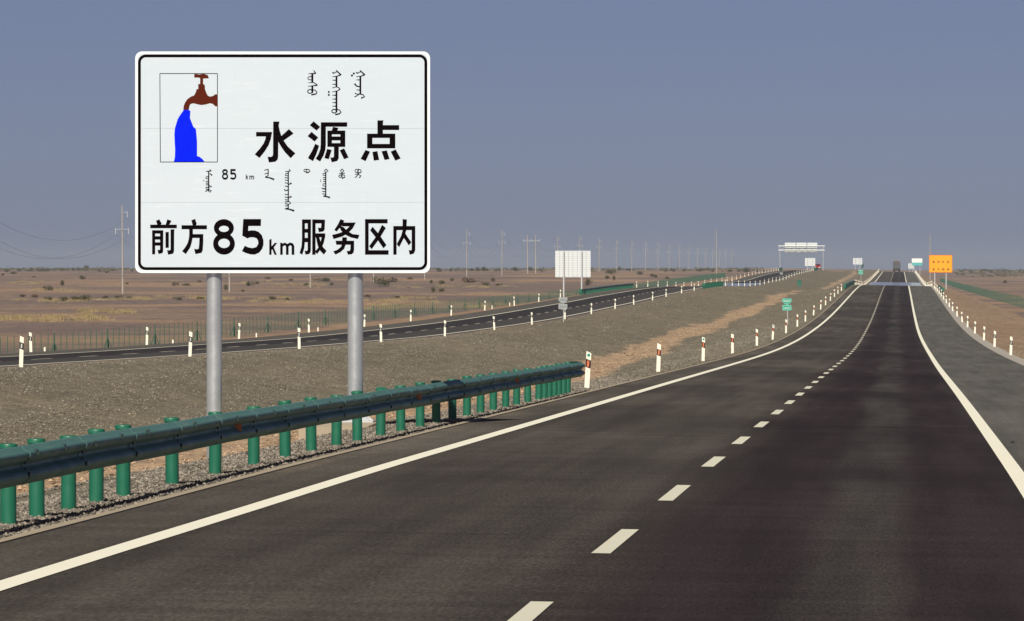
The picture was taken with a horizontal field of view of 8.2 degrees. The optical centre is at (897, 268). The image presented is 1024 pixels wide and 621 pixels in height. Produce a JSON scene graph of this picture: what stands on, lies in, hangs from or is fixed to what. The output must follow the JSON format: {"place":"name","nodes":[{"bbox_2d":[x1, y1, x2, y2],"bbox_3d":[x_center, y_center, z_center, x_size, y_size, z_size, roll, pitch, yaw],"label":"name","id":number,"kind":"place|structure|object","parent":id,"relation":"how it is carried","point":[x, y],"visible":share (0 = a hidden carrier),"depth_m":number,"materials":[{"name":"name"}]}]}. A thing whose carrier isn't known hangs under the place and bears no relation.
{"place":"outdoors","nodes":[
{"label":"outdoors","id":0,"kind":"place"},
{"bbox_2d":[0,334,610,445],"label":"median gravel","id":1,"kind":"structure","parent":0,"point":[27,369],"depth_m":233.80,"materials":[{"name":"gravel"}]},
{"bbox_2d":[0,376,643,538],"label":"shoulder gravel","id":2,"kind":"structure","parent":0,"point":[199,466],"depth_m":80.99,"materials":[{"name":"grey gravel"}]},
{"bbox_2d":[0,268,1023,537],"bbox_3d":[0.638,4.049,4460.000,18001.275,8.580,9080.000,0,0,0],"label":"desert ground","id":3,"kind":"structure","parent":0,"point":[170,312],"depth_m":630.65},
{"bbox_2d":[19,336,23,366],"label":"delineator post","id":4,"kind":"object","parent":3,"relation":"on","point":[21,347],"visible":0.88,"depth_m":214.66,"materials":[{"name":"white plastic"}]},
{"bbox_2d":[29,332,31,351],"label":"delineator post","id":5,"kind":"object","parent":3,"relation":"on","point":[30,341],"visible":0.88,"depth_m":318.76,"materials":[{"name":"white plastic"}]},
{"bbox_2d":[42,286,53,290],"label":"desert shrub","id":6,"kind":"object","parent":3,"relation":"on","point":[47,288],"visible":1,"depth_m":1419.61,"materials":[{"name":"green plant"}]},
{"bbox_2d":[78,294,91,300],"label":"desert shrub","id":7,"kind":"object","parent":3,"relation":"on","point":[84,297],"visible":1,"depth_m":1027.59,"materials":[{"name":"green plant"}]},
{"bbox_2d":[115,205,128,293],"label":"power pole","id":8,"kind":"object","parent":3,"relation":"on","point":[122,229],"visible":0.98,"depth_m":1191.35,"materials":[{"name":"concrete"}]},
{"bbox_2d":[146,327,147,344],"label":"delineator post","id":9,"kind":"object","parent":3,"relation":"on","point":[146,335],"visible":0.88,"depth_m":367.94,"materials":[{"name":"white plastic"}]},
{"bbox_2d":[188,331,191,356],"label":"delineator post","id":10,"kind":"object","parent":3,"relation":"on","point":[190,345],"visible":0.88,"depth_m":265.96,"materials":[{"name":"white plastic"}]},
{"bbox_2d":[238,323,239,338],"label":"delineator post","id":11,"kind":"object","parent":3,"relation":"on","point":[238,330],"visible":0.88,"depth_m":419.44,"materials":[{"name":"white plastic"}]},
{"bbox_2d":[0,280,516,321],"bbox_3d":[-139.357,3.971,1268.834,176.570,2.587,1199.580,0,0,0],"label":"dry grass","id":12,"kind":"structure","parent":3,"relation":"on","point":[54,317],"depth_m":1010.33,"materials":[{"name":"brown plant"}]},
{"bbox_2d":[135,51,429,457],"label":"road sign","id":13,"kind":"object","parent":3,"relation":"on","point":[282,161],"visible":0.95,"depth_m":112.50,"materials":[{"name":"metal"}]},
{"bbox_2d":[0,361,584,523],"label":"guardrail","id":14,"kind":"object","parent":3,"relation":"on","point":[34,463],"visible":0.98,"depth_m":78.77,"materials":[{"name":"green metal"}]},
{"bbox_2d":[298,328,300,348],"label":"delineator post","id":15,"kind":"object","parent":3,"relation":"on","point":[299,345],"visible":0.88,"depth_m":314.56,"materials":[{"name":"white plastic"}]},
{"bbox_2d":[312,278,331,281],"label":"desert shrub","id":16,"kind":"object","parent":3,"relation":"on","point":[324,279],"visible":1,"depth_m":1788.74,"materials":[{"name":"green plant"}]},
{"bbox_2d":[0,273,724,353],"bbox_3d":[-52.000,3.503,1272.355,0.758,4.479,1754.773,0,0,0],"label":"wire fence","id":17,"kind":"object","parent":3,"relation":"on","point":[447,307],"visible":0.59,"depth_m":668.86,"materials":[{"name":"green metal"}]},
{"bbox_2d":[372,276,389,286],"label":"desert shrub","id":18,"kind":"object","parent":3,"relation":"on","point":[383,281],"visible":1,"depth_m":1573.57,"materials":[{"name":"green plant"}]},
{"bbox_2d":[380,324,381,341],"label":"delineator post","id":19,"kind":"object","parent":3,"relation":"on","point":[380,332],"visible":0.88,"depth_m":364.50,"materials":[{"name":"white plastic"}]},
{"bbox_2d":[388,277,398,281],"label":"dead brush","id":20,"kind":"object","parent":3,"relation":"on","point":[392,279],"visible":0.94,"depth_m":1795.46,"materials":[{"name":"brown plant"}]},
{"bbox_2d":[16,300,778,494],"bbox_3d":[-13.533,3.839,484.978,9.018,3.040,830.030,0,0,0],"label":"ditch clods","id":21,"kind":"object","parent":3,"relation":"on","point":[55,483],"visible":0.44,"depth_m":237.91,"materials":[{"name":"brown soil"}]},
{"bbox_2d":[0,270,812,366],"bbox_3d":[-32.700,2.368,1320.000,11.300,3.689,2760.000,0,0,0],"label":"opposite carriageway","id":22,"kind":"structure","parent":3,"relation":"on","point":[549,310],"depth_m":470.54,"materials":[{"name":"grey asphalt"}]},
{"bbox_2d":[723,283,761,285],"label":"mirage","id":23,"kind":"object","parent":22,"relation":"on","point":[740,284],"visible":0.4,"depth_m":1411.49,"materials":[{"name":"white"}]},
{"bbox_2d":[0,285,853,543],"bbox_3d":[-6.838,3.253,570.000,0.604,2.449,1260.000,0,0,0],"label":"kerb","id":24,"kind":"structure","parent":3,"relation":"on","point":[76,521],"depth_m":78.55,"materials":[{"name":"concrete"}]},
{"bbox_2d":[444,320,445,335],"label":"delineator post","id":25,"kind":"object","parent":3,"relation":"on","point":[444,328],"visible":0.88,"depth_m":415.87,"materials":[{"name":"white plastic"}]},
{"bbox_2d":[463,229,470,275],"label":"power pole","id":26,"kind":"object","parent":3,"relation":"on","point":[466,242],"visible":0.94,"depth_m":2143.89,"materials":[{"name":"concrete"}]},
{"bbox_2d":[463,278,479,282],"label":"dead brush","id":27,"kind":"object","parent":3,"relation":"on","point":[470,280],"visible":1,"depth_m":1703.65,"materials":[{"name":"plant"}]},
{"bbox_2d":[0,271,1023,620],"bbox_3d":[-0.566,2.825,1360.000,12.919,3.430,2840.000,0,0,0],"label":"carriageway","id":28,"kind":"structure","parent":3,"relation":"on","point":[854,453],"depth_m":65.59,"materials":[{"name":"black asphalt"}]},
{"bbox_2d":[869,282,921,285],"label":"mirage","id":29,"kind":"object","parent":28,"relation":"on","point":[896,283],"visible":0.93,"depth_m":1572.25,"materials":[{"name":"blue"}]},
{"bbox_2d":[893,261,900,271],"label":"truck","id":30,"kind":"object","parent":28,"relation":"on","point":[896,265],"visible":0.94,"depth_m":2470.00,"materials":[{"name":"metal"}]},
{"bbox_2d":[0,266,1023,276],"bbox_3d":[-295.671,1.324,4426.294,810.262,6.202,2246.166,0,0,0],"label":"skyline scrub","id":31,"kind":"object","parent":3,"relation":"on","point":[542,269],"visible":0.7,"depth_m":4058.75,"materials":[{"name":"green plant"}]},
{"bbox_2d":[523,235,539,273],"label":"power pole","id":32,"kind":"object","parent":3,"relation":"on","point":[527,253],"visible":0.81,"depth_m":2524.72,"materials":[{"name":"concrete"}]},
{"bbox_2d":[558,297,566,321],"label":"route marker","id":33,"kind":"object","parent":3,"relation":"on","point":[563,300],"visible":0.95,"depth_m":545.00,"materials":[{"name":"metal"}]},
{"bbox_2d":[555,251,590,296],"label":"blank sign","id":34,"kind":"object","parent":3,"relation":"on","point":[572,263],"visible":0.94,"depth_m":880.10,"materials":[{"name":"metal"}]},
{"bbox_2d":[584,351,590,387],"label":"delineator post","id":35,"kind":"object","parent":3,"relation":"on","point":[587,369],"visible":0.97,"depth_m":169.66,"materials":[{"name":"white plastic"}]},
{"bbox_2d":[585,278,592,284],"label":"desert shrub","id":36,"kind":"object","parent":3,"relation":"on","point":[588,281],"visible":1,"depth_m":1605.85,"materials":[{"name":"green plant"}]},
{"bbox_2d":[579,283,633,294],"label":"guardrail","id":37,"kind":"object","parent":3,"relation":"on","point":[604,288],"visible":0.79,"depth_m":944.40,"materials":[{"name":"green metal"}]},
{"bbox_2d":[605,269,616,273],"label":"desert shrub","id":38,"kind":"object","parent":3,"relation":"on","point":[610,271],"visible":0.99,"depth_m":2551.68,"materials":[{"name":"green plant"}]},
{"bbox_2d":[616,239,618,271],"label":"power pole","id":39,"kind":"object","parent":3,"relation":"on","point":[616,253],"visible":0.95,"depth_m":3286.90,"materials":[{"name":"concrete"}]},
{"bbox_2d":[434,286,842,359],"bbox_3d":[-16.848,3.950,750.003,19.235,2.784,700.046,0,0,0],"label":"median gravel","id":40,"kind":"structure","parent":3,"relation":"on","point":[738,343],"depth_m":566.38,"materials":[{"name":"gravel"}]},
{"bbox_2d":[643,241,645,269],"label":"power pole","id":41,"kind":"object","parent":3,"relation":"on","point":[645,255],"visible":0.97,"depth_m":3667.85,"materials":[{"name":"concrete"}]},
{"bbox_2d":[656,343,660,371],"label":"delineator post","id":42,"kind":"object","parent":3,"relation":"on","point":[658,357],"visible":0.88,"depth_m":220.39,"materials":[{"name":"white plastic"}]},
{"bbox_2d":[531,318,811,391],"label":"median gravel","id":43,"kind":"structure","parent":3,"relation":"on","point":[683,360],"depth_m":367.84,"materials":[{"name":"gravel"}]},
{"bbox_2d":[702,337,704,360],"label":"delineator post","id":44,"kind":"object","parent":3,"relation":"on","point":[703,348],"visible":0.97,"depth_m":271.44,"materials":[{"name":"white plastic"}]},
{"bbox_2d":[702,281,722,288],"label":"guardrail","id":45,"kind":"object","parent":3,"relation":"on","point":[712,284],"visible":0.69,"depth_m":1012.41,"materials":[{"name":"green metal"}]},
{"bbox_2d":[716,230,716,275],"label":"power pole","id":46,"kind":"object","parent":3,"relation":"on","point":[716,252],"visible":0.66,"depth_m":2339.83,"materials":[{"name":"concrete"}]},
{"bbox_2d":[731,334,733,352],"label":"delineator post","id":47,"kind":"object","parent":3,"relation":"on","point":[732,343],"visible":0.88,"depth_m":319.74,"materials":[{"name":"white plastic"}]},
{"bbox_2d":[756,329,757,344],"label":"delineator post","id":48,"kind":"object","parent":3,"relation":"on","point":[756,336],"visible":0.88,"depth_m":375.54,"materials":[{"name":"white plastic"}]},
{"bbox_2d":[783,299,790,324],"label":"route marker","id":49,"kind":"object","parent":3,"relation":"on","point":[787,307],"visible":0.99,"depth_m":552.00,"materials":[{"name":"metal"}]},
{"bbox_2d":[779,243,824,252],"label":"sign gantry","id":50,"kind":"object","parent":3,"relation":"on","point":[797,247],"visible":0.98,"depth_m":2380.90,"materials":[{"name":"metal"}]},
{"bbox_2d":[805,258,814,269],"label":"blank sign","id":51,"kind":"object","parent":3,"relation":"on","point":[809,261],"visible":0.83,"depth_m":2850.10,"materials":[{"name":"metal"}]},
{"bbox_2d":[843,281,854,289],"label":"guardrail","id":52,"kind":"object","parent":3,"relation":"on","point":[847,284],"visible":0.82,"depth_m":1035.35,"materials":[{"name":"green metal"}]},
{"bbox_2d":[853,258,861,269],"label":"blank sign","id":53,"kind":"object","parent":3,"relation":"on","point":[857,261],"visible":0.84,"depth_m":2800.10,"materials":[{"name":"metal"}]},
{"bbox_2d":[908,263,913,271],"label":"blank sign","id":54,"kind":"object","parent":3,"relation":"on","point":[910,266],"visible":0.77,"depth_m":2820.07,"materials":[{"name":"metal"}]},
{"bbox_2d":[912,258,921,264],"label":"direction sign","id":55,"kind":"object","parent":3,"relation":"on","point":[916,261],"visible":0.81,"depth_m":2600.00,"materials":[{"name":"metal"}]},
{"bbox_2d":[929,255,951,288],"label":"notice board","id":56,"kind":"object","parent":3,"relation":"on","point":[940,263],"visible":0.98,"depth_m":1100.00,"materials":[{"name":"metal"}]},
{"bbox_2d":[914,272,1023,365],"bbox_3d":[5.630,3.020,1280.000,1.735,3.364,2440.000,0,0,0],"label":"concrete verge","id":57,"kind":"structure","parent":3,"relation":"on","point":[968,330],"depth_m":478.88,"materials":[{"name":"grey concrete"}]},
{"bbox_2d":[993,331,995,346],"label":"delineator post","id":58,"kind":"object","parent":57,"relation":"on","point":[994,344],"visible":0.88,"depth_m":395.44,"materials":[{"name":"white plastic"}]},
{"bbox_2d":[1010,336,1012,354],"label":"delineator post","id":59,"kind":"object","parent":57,"relation":"on","point":[1011,340],"visible":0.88,"depth_m":338.57,"materials":[{"name":"white plastic"}]},
{"bbox_2d":[940,278,1023,307],"bbox_3d":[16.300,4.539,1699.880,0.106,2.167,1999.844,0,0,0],"label":"wire fence","id":60,"kind":"object","parent":3,"relation":"on","point":[989,294],"visible":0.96,"depth_m":1281.02,"materials":[{"name":"green metal"}]},
{"bbox_2d":[944,290,1023,357],"bbox_3d":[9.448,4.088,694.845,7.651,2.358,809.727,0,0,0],"label":"verge pebbles","id":61,"kind":"object","parent":3,"relation":"on","point":[989,319],"visible":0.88,"depth_m":689.03,"materials":[{"name":"stone"}]},
{"bbox_2d":[0,0,1023,269],"label":"sky","id":62,"kind":"structure","parent":0,"point":[881,133],"materials":[{"name":"blue"}]}
]}

